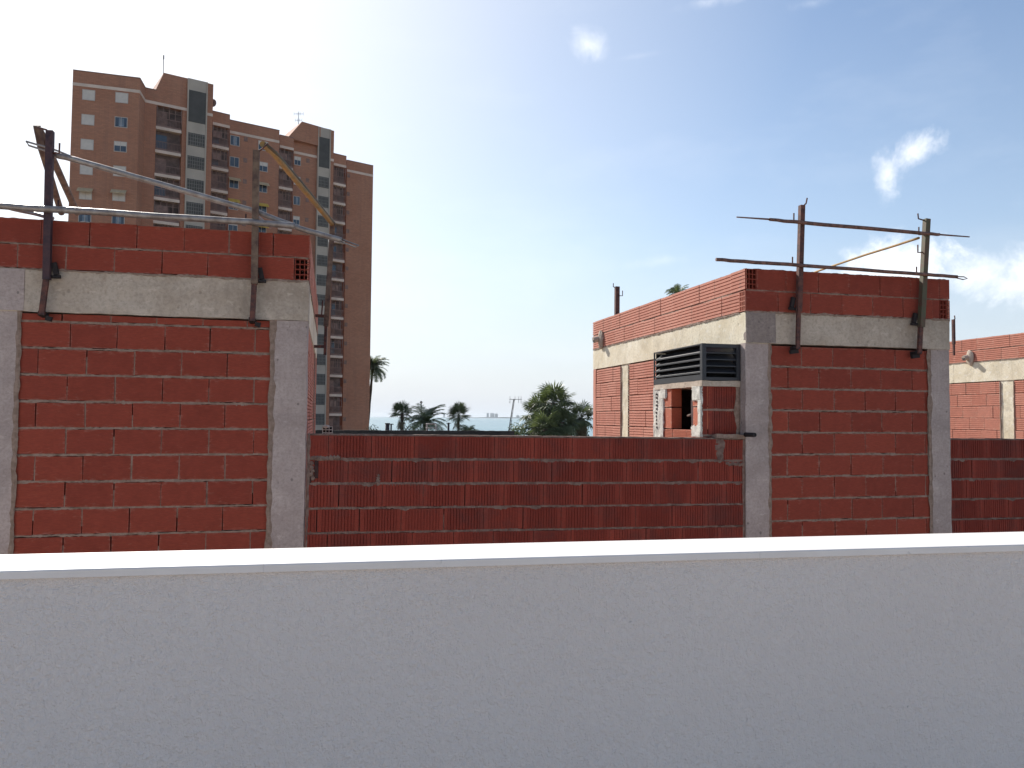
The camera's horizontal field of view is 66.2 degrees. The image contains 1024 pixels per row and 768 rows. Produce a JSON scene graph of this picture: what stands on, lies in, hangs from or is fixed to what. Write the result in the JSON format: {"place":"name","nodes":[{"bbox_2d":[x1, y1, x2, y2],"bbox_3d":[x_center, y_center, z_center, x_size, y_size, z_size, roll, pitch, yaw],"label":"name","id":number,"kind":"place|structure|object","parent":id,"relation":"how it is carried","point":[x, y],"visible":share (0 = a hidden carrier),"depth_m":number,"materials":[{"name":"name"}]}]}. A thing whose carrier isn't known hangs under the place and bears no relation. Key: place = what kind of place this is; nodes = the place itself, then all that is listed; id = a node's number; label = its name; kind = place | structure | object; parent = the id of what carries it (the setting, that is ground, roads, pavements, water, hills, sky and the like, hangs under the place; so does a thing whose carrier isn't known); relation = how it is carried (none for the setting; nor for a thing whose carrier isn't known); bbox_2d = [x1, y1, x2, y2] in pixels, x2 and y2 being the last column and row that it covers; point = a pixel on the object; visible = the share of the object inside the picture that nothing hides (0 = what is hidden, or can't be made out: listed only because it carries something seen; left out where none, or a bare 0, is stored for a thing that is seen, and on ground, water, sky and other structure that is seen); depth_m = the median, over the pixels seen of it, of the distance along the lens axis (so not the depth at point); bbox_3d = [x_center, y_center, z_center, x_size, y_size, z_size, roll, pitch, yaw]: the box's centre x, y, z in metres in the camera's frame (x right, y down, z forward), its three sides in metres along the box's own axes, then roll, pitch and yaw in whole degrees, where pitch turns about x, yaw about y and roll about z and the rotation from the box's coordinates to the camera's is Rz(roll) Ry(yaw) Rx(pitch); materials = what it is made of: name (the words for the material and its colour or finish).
{"place":"outdoors","nodes":[
{"label":"outdoors","id":0,"kind":"place"},
{"bbox_2d":[68,69,372,429],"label":"apartment tower","id":1,"kind":"structure","parent":0,"point":[174,130],"depth_m":106.53,"materials":[{"name":"brick"}]},
{"bbox_2d":[76,187,92,199],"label":"window","id":2,"kind":"structure","parent":1,"relation":"in","point":[84,193],"depth_m":91.21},
{"bbox_2d":[78,214,90,221],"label":"window","id":3,"kind":"structure","parent":1,"relation":"in","point":[81,218],"depth_m":91.14,"materials":[{"name":"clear glass"}]},
{"bbox_2d":[80,164,92,174],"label":"window","id":4,"kind":"structure","parent":1,"relation":"in","point":[85,170],"depth_m":91.40,"materials":[{"name":"white plastic"}]},
{"bbox_2d":[80,139,93,149],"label":"window","id":5,"kind":"structure","parent":1,"relation":"in","point":[86,144],"depth_m":91.54,"materials":[{"name":"white plastic"}]},
{"bbox_2d":[81,114,94,125],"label":"window","id":6,"kind":"structure","parent":1,"relation":"in","point":[86,119],"depth_m":91.65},
{"bbox_2d":[82,89,94,100],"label":"window","id":7,"kind":"structure","parent":1,"relation":"in","point":[89,95],"depth_m":91.79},
{"bbox_2d":[110,189,126,201],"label":"window","id":8,"kind":"structure","parent":1,"relation":"in","point":[117,195],"depth_m":92.22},
{"bbox_2d":[112,216,124,223],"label":"window","id":9,"kind":"structure","parent":1,"relation":"in","point":[117,220],"depth_m":92.22,"materials":[{"name":"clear glass"}]},
{"bbox_2d":[113,165,125,176],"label":"window","id":10,"kind":"structure","parent":1,"relation":"in","point":[123,168],"depth_m":92.44,"materials":[{"name":"white plastic"}]},
{"bbox_2d":[114,141,126,152],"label":"window","id":11,"kind":"structure","parent":1,"relation":"in","point":[119,146],"depth_m":92.58,"materials":[{"name":"clear glass"}]},
{"bbox_2d":[114,116,127,127],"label":"window","id":12,"kind":"structure","parent":1,"relation":"in","point":[121,122],"depth_m":92.69,"materials":[{"name":"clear glass"}]},
{"bbox_2d":[115,92,127,103],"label":"window","id":13,"kind":"structure","parent":1,"relation":"in","point":[120,97],"depth_m":92.80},
{"bbox_2d":[228,224,237,230],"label":"window","id":14,"kind":"structure","parent":1,"relation":"in","point":[230,226],"depth_m":106.27,"materials":[{"name":"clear glass"}]},
{"bbox_2d":[229,156,238,167],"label":"window","id":15,"kind":"structure","parent":1,"relation":"in","point":[234,161],"depth_m":106.61,"materials":[{"name":"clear glass"}]},
{"bbox_2d":[228,198,240,209],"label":"window","id":16,"kind":"structure","parent":1,"relation":"in","point":[232,200],"depth_m":106.14,"materials":[{"name":"yellow glass"}]},
{"bbox_2d":[230,135,239,146],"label":"window","id":17,"kind":"structure","parent":1,"relation":"in","point":[234,140],"depth_m":106.72,"materials":[{"name":"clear glass"}]},
{"bbox_2d":[229,177,240,188],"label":"window","id":18,"kind":"structure","parent":1,"relation":"in","point":[233,182],"depth_m":106.40,"materials":[{"name":"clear glass"}]},
{"bbox_2d":[258,140,267,150],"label":"window","id":19,"kind":"structure","parent":1,"relation":"in","point":[259,147],"depth_m":108.60,"materials":[{"name":"white glass"}]},
{"bbox_2d":[260,161,267,171],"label":"window","id":20,"kind":"structure","parent":1,"relation":"in","point":[263,165],"depth_m":108.84,"materials":[{"name":"clear glass"}]},
{"bbox_2d":[259,203,268,212],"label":"window","id":21,"kind":"structure","parent":1,"relation":"in","point":[262,206],"depth_m":108.54,"materials":[{"name":"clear glass"}]},
{"bbox_2d":[259,226,268,232],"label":"window","id":22,"kind":"structure","parent":1,"relation":"in","point":[261,229],"depth_m":108.42,"materials":[{"name":"blue glass"}]},
{"bbox_2d":[259,182,269,192],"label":"window","id":23,"kind":"structure","parent":1,"relation":"in","point":[262,185],"depth_m":108.66,"materials":[{"name":"blue glass"}]},
{"bbox_2d":[293,196,299,205],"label":"window","id":24,"kind":"structure","parent":1,"relation":"in","point":[296,200],"depth_m":114.43,"materials":[{"name":"blue glass"}]},
{"bbox_2d":[293,216,299,224],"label":"window","id":25,"kind":"structure","parent":1,"relation":"in","point":[296,219],"depth_m":114.34,"materials":[{"name":"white glass"}]},
{"bbox_2d":[294,156,300,165],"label":"window","id":26,"kind":"structure","parent":1,"relation":"in","point":[297,160],"depth_m":114.68,"materials":[{"name":"white glass"}]},
{"bbox_2d":[455,424,479,430],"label":"young palm","id":27,"kind":"object","parent":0,"point":[466,428],"visible":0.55,"depth_m":79.82,"materials":[{"name":"green plant"}]},
{"bbox_2d":[369,417,592,435],"bbox_3d":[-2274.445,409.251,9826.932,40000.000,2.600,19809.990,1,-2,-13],"label":"sea","id":28,"kind":"structure","parent":0,"point":[491,424],"depth_m":1170.58,"materials":[{"name":"liquid"}]},
{"bbox_2d":[0,0,1023,417],"label":"sky","id":29,"kind":"structure","parent":0,"point":[530,159],"materials":[{"name":"blue"}]},
{"bbox_2d":[454,417,586,418],"bbox_3d":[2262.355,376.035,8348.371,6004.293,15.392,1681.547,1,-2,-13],"label":"spit land","id":30,"kind":"structure","parent":0,"point":[494,417],"depth_m":8199.83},
{"bbox_3d":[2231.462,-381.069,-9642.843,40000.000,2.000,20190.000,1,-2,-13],"label":"ground","id":31,"kind":"structure","parent":0,"visible":0},
{"bbox_2d":[369,355,389,420],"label":"palm tree","id":32,"kind":"object","parent":31,"relation":"on","point":[375,367],"visible":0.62,"depth_m":127.39,"materials":[{"name":"green plant"}]},
{"bbox_2d":[388,400,415,429],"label":"palm tree","id":33,"kind":"object","parent":31,"relation":"on","point":[401,409],"visible":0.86,"depth_m":85.83,"materials":[{"name":"green plant"}]},
{"bbox_2d":[404,421,423,429],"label":"shrub","id":34,"kind":"object","parent":31,"relation":"on","point":[414,427],"visible":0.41,"depth_m":69.99,"materials":[{"name":"green plant"}]},
{"bbox_2d":[315,430,513,434],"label":"building","id":35,"kind":"structure","parent":31,"relation":"on","point":[442,432],"depth_m":39.84,"materials":[{"name":"beige paint"}]},
{"bbox_2d":[385,423,389,429],"bbox_3d":[-6.753,2.694,42.499,0.278,1.163,0.278,1,-2,-13],"label":"vent pipe","id":36,"kind":"object","parent":35,"relation":"on","point":[387,426],"visible":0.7,"depth_m":42.42,"materials":[{"name":"grey metal"}]},
{"bbox_2d":[426,423,436,430],"bbox_3d":[-4.345,2.691,42.209,0.564,1.148,0.385,1,-2,-13],"label":"tubular frame","id":37,"kind":"object","parent":35,"relation":"on","point":[435,427],"visible":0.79,"depth_m":42.32,"materials":[{"name":"grey metal"}]},
{"bbox_2d":[508,396,521,430],"bbox_3d":[0.119,1.976,42.360,0.736,2.670,0.925,0,-2,9],"label":"television antenna","id":38,"kind":"object","parent":35,"relation":"on","point":[518,399],"visible":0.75,"depth_m":42.49,"materials":[{"name":"grey metal"}]},
{"bbox_2d":[403,403,447,430],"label":"palm tree","id":39,"kind":"object","parent":31,"relation":"on","point":[425,416],"visible":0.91,"depth_m":83.70,"materials":[{"name":"green plant"}]},
{"bbox_2d":[446,402,470,430],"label":"palm tree","id":40,"kind":"object","parent":31,"relation":"on","point":[461,408],"visible":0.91,"depth_m":85.53,"materials":[{"name":"green plant"}]},
{"bbox_2d":[0,532,1023,767],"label":"terrace parapet","id":41,"kind":"structure","parent":31,"relation":"on","point":[883,651],"depth_m":2.37,"materials":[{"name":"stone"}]},
{"bbox_2d":[508,422,525,435],"bbox_3d":[0.281,6.854,51.825,1.372,8.714,1.291,1,-2,-13],"label":"shrub","id":42,"kind":"object","parent":31,"relation":"on","point":[517,429],"visible":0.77,"depth_m":51.89,"materials":[{"name":"green plant"}]},
{"bbox_2d":[520,420,531,435],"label":"shrub","id":43,"kind":"object","parent":31,"relation":"on","point":[526,433],"visible":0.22,"depth_m":65.77,"materials":[{"name":"green plant"}]},
{"bbox_2d":[519,394,549,434],"bbox_3d":[2.176,6.140,62.957,3.248,11.118,3.693,3,-3,-42],"label":"palm tree","id":44,"kind":"object","parent":31,"relation":"on","point":[530,408],"visible":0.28,"depth_m":62.70,"materials":[{"name":"green plant"}]},
{"bbox_2d":[525,406,566,435],"bbox_3d":[2.669,6.536,59.695,3.720,10.057,3.735,1,-2,-13],"label":"palm tree","id":45,"kind":"object","parent":31,"relation":"on","point":[537,423],"visible":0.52,"depth_m":59.63,"materials":[{"name":"green plant"}]},
{"bbox_2d":[529,381,577,432],"bbox_3d":[3.251,5.660,61.787,4.146,11.996,3.755,1,-2,-13],"label":"palm tree","id":46,"kind":"object","parent":31,"relation":"on","point":[548,392],"visible":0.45,"depth_m":61.48,"materials":[{"name":"green plant"}]},
{"bbox_2d":[543,401,581,435],"bbox_3d":[3.858,6.415,60.959,3.565,10.427,3.217,2,-3,-35],"label":"palm tree","id":47,"kind":"object","parent":31,"relation":"on","point":[566,423],"visible":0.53,"depth_m":60.53,"materials":[{"name":"green plant"}]},
{"bbox_2d":[571,400,592,435],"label":"palm tree","id":48,"kind":"object","parent":31,"relation":"on","point":[584,423],"visible":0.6,"depth_m":65.72,"materials":[{"name":"green plant"}]},
{"bbox_2d":[665,283,688,295],"bbox_3d":[12.623,1.988,59.643,2.236,19.310,2.097,1,-2,-13],"label":"palm tree","id":49,"kind":"object","parent":31,"relation":"on","point":[675,289],"visible":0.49,"depth_m":59.78,"materials":[{"name":"green plant"}]},
{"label":"roof terrace","id":50,"kind":"structure","parent":31,"relation":"on","visible":0},
{"bbox_2d":[0,217,317,554],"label":"rooftop room","id":51,"kind":"object","parent":50,"relation":"on","point":[157,391],"visible":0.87,"depth_m":6.04,"materials":[{"name":"brick"}]},
{"bbox_2d":[36,126,60,321],"bbox_3d":[-3.454,-1.194,5.901,0.190,1.463,0.181,0,-2,11],"label":"guard post","id":52,"kind":"object","parent":51,"relation":"attached to","point":[49,266],"visible":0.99,"depth_m":5.83,"materials":[{"name":"metal"}]},
{"bbox_2d":[11,210,54,219],"bbox_3d":[-3.733,-1.323,6.057,0.420,0.125,0.027,0,-2,5],"label":"guard rail","id":53,"kind":"object","parent":52,"relation":"attached to","point":[35,214],"visible":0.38,"depth_m":6.04,"materials":[{"name":"grey metal"}]},
{"bbox_2d":[33,125,64,214],"bbox_3d":[-3.810,-1.744,6.486,0.067,0.473,1.017,1,-3,-20],"label":"leaning board","id":54,"kind":"object","parent":52,"relation":"attached to","point":[40,141],"visible":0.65,"depth_m":6.16,"materials":[{"name":"brown wood"}]},
{"bbox_2d":[41,129,79,215],"bbox_3d":[-3.896,-1.802,6.795,0.087,0.324,1.577,1,-3,-19],"label":"leaning board","id":55,"kind":"object","parent":52,"relation":"attached to","point":[64,184],"visible":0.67,"depth_m":6.82,"materials":[{"name":"brown wood"}]},
{"bbox_2d":[0,202,294,228],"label":"guard rail","id":56,"kind":"object","parent":52,"relation":"attached to","point":[130,214],"visible":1,"depth_m":5.94,"materials":[{"name":"grey metal"}]},
{"bbox_2d":[26,141,358,247],"bbox_3d":[-2.438,-1.464,6.131,2.460,0.671,0.043,1,-2,-13],"label":"guard rail","id":57,"kind":"object","parent":52,"relation":"attached to","point":[68,157],"visible":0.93,"depth_m":6.09,"materials":[{"name":"grey metal"}]},
{"bbox_2d":[245,143,267,327],"bbox_3d":[-2.031,-1.174,6.242,0.170,1.461,0.189,1,-2,-13],"label":"guard post","id":58,"kind":"object","parent":51,"relation":"attached to","point":[255,271],"visible":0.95,"depth_m":6.16,"materials":[{"name":"metal"}]},
{"bbox_2d":[314,224,334,354],"bbox_3d":[-2.089,-1.072,8.754,0.206,1.499,0.055,1,-2,-13],"label":"guard post","id":59,"kind":"object","parent":51,"relation":"attached to","point":[325,315],"visible":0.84,"depth_m":8.73,"materials":[{"name":"metal"}]},
{"bbox_2d":[260,141,334,225],"bbox_3d":[-2.004,-1.885,7.531,0.080,0.139,2.548,1,-2,0],"label":"guard rail","id":60,"kind":"object","parent":59,"relation":"attached to","point":[291,174],"visible":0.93,"depth_m":7.33,"materials":[{"name":"metal"}]},
{"bbox_2d":[322,425,332,433],"bbox_3d":[-2.200,0.571,9.355,0.122,0.170,0.170,1,-2,-13],"label":"hollow brick","id":61,"kind":"object","parent":50,"relation":"on","point":[326,429],"visible":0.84,"depth_m":9.34,"materials":[{"name":"red brick"}]},
{"bbox_2d":[304,433,744,547],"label":"wall","id":62,"kind":"structure","parent":50,"relation":"on","point":[387,489],"depth_m":6.67,"materials":[{"name":"red brick"}]},
{"bbox_2d":[592,268,951,537],"bbox_3d":[2.545,0.512,9.372,2.600,2.981,4.426,1,-2,-13],"label":"rooftop room","id":63,"kind":"object","parent":50,"relation":"on","point":[839,422],"visible":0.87,"depth_m":7.45,"materials":[{"name":"brick"}]},
{"bbox_2d":[613,283,622,314],"bbox_3d":[1.519,-1.077,11.282,0.140,0.745,0.063,1,-2,-13],"label":"guard post","id":64,"kind":"object","parent":63,"relation":"attached to","point":[617,295],"visible":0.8,"depth_m":11.26,"materials":[{"name":"metal"}]},
{"bbox_2d":[788,198,807,353],"bbox_3d":[2.616,-1.001,7.290,0.149,1.455,0.217,3,-3,-40],"label":"guard post","id":65,"kind":"object","parent":63,"relation":"attached to","point":[798,304],"visible":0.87,"depth_m":7.24,"materials":[{"name":"metal"}]},
{"bbox_2d":[715,258,967,279],"bbox_3d":[3.122,-1.068,7.314,2.664,0.076,0.032,1,-2,-13],"label":"guard rail","id":66,"kind":"object","parent":65,"relation":"attached to","point":[831,267],"visible":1,"depth_m":7.28,"materials":[{"name":"metal"}]},
{"bbox_2d":[736,216,969,236],"bbox_3d":[3.237,-1.467,7.357,2.488,0.059,0.034,1,-2,-13],"label":"guard rail","id":67,"kind":"object","parent":65,"relation":"attached to","point":[853,227],"visible":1,"depth_m":7.33,"materials":[{"name":"grey metal"}]},
{"bbox_2d":[910,213,930,358],"bbox_3d":[3.917,-0.943,7.610,0.193,1.408,0.187,1,-2,-13],"label":"guard post","id":68,"kind":"object","parent":63,"relation":"attached to","point":[919,317],"visible":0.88,"depth_m":7.53,"materials":[{"name":"brown metal"}]},
{"bbox_2d":[814,237,919,271],"bbox_3d":[3.907,-1.434,9.042,0.081,0.150,2.734,1,-2,-2],"label":"guard rail","id":69,"kind":"object","parent":68,"relation":"attached to","point":[888,247],"visible":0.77,"depth_m":8.45,"materials":[{"name":"metal"}]},
{"bbox_2d":[951,315,955,354],"bbox_3d":[5.535,-0.610,9.832,0.041,0.500,0.030,1,-2,-13],"label":"guard post","id":70,"kind":"object","parent":50,"relation":"on","point":[953,334],"visible":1,"depth_m":9.82,"materials":[{"name":"metal"}]},
{"bbox_2d":[949,333,1023,438],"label":"rooftop room","id":71,"kind":"object","parent":50,"relation":"on","point":[986,384],"visible":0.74,"depth_m":12.88,"materials":[{"name":"brick"}]},
{"bbox_2d":[950,438,1023,532],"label":"wall","id":72,"kind":"structure","parent":50,"relation":"on","point":[987,480],"depth_m":7.84,"materials":[{"name":"red brick"}]}
]}

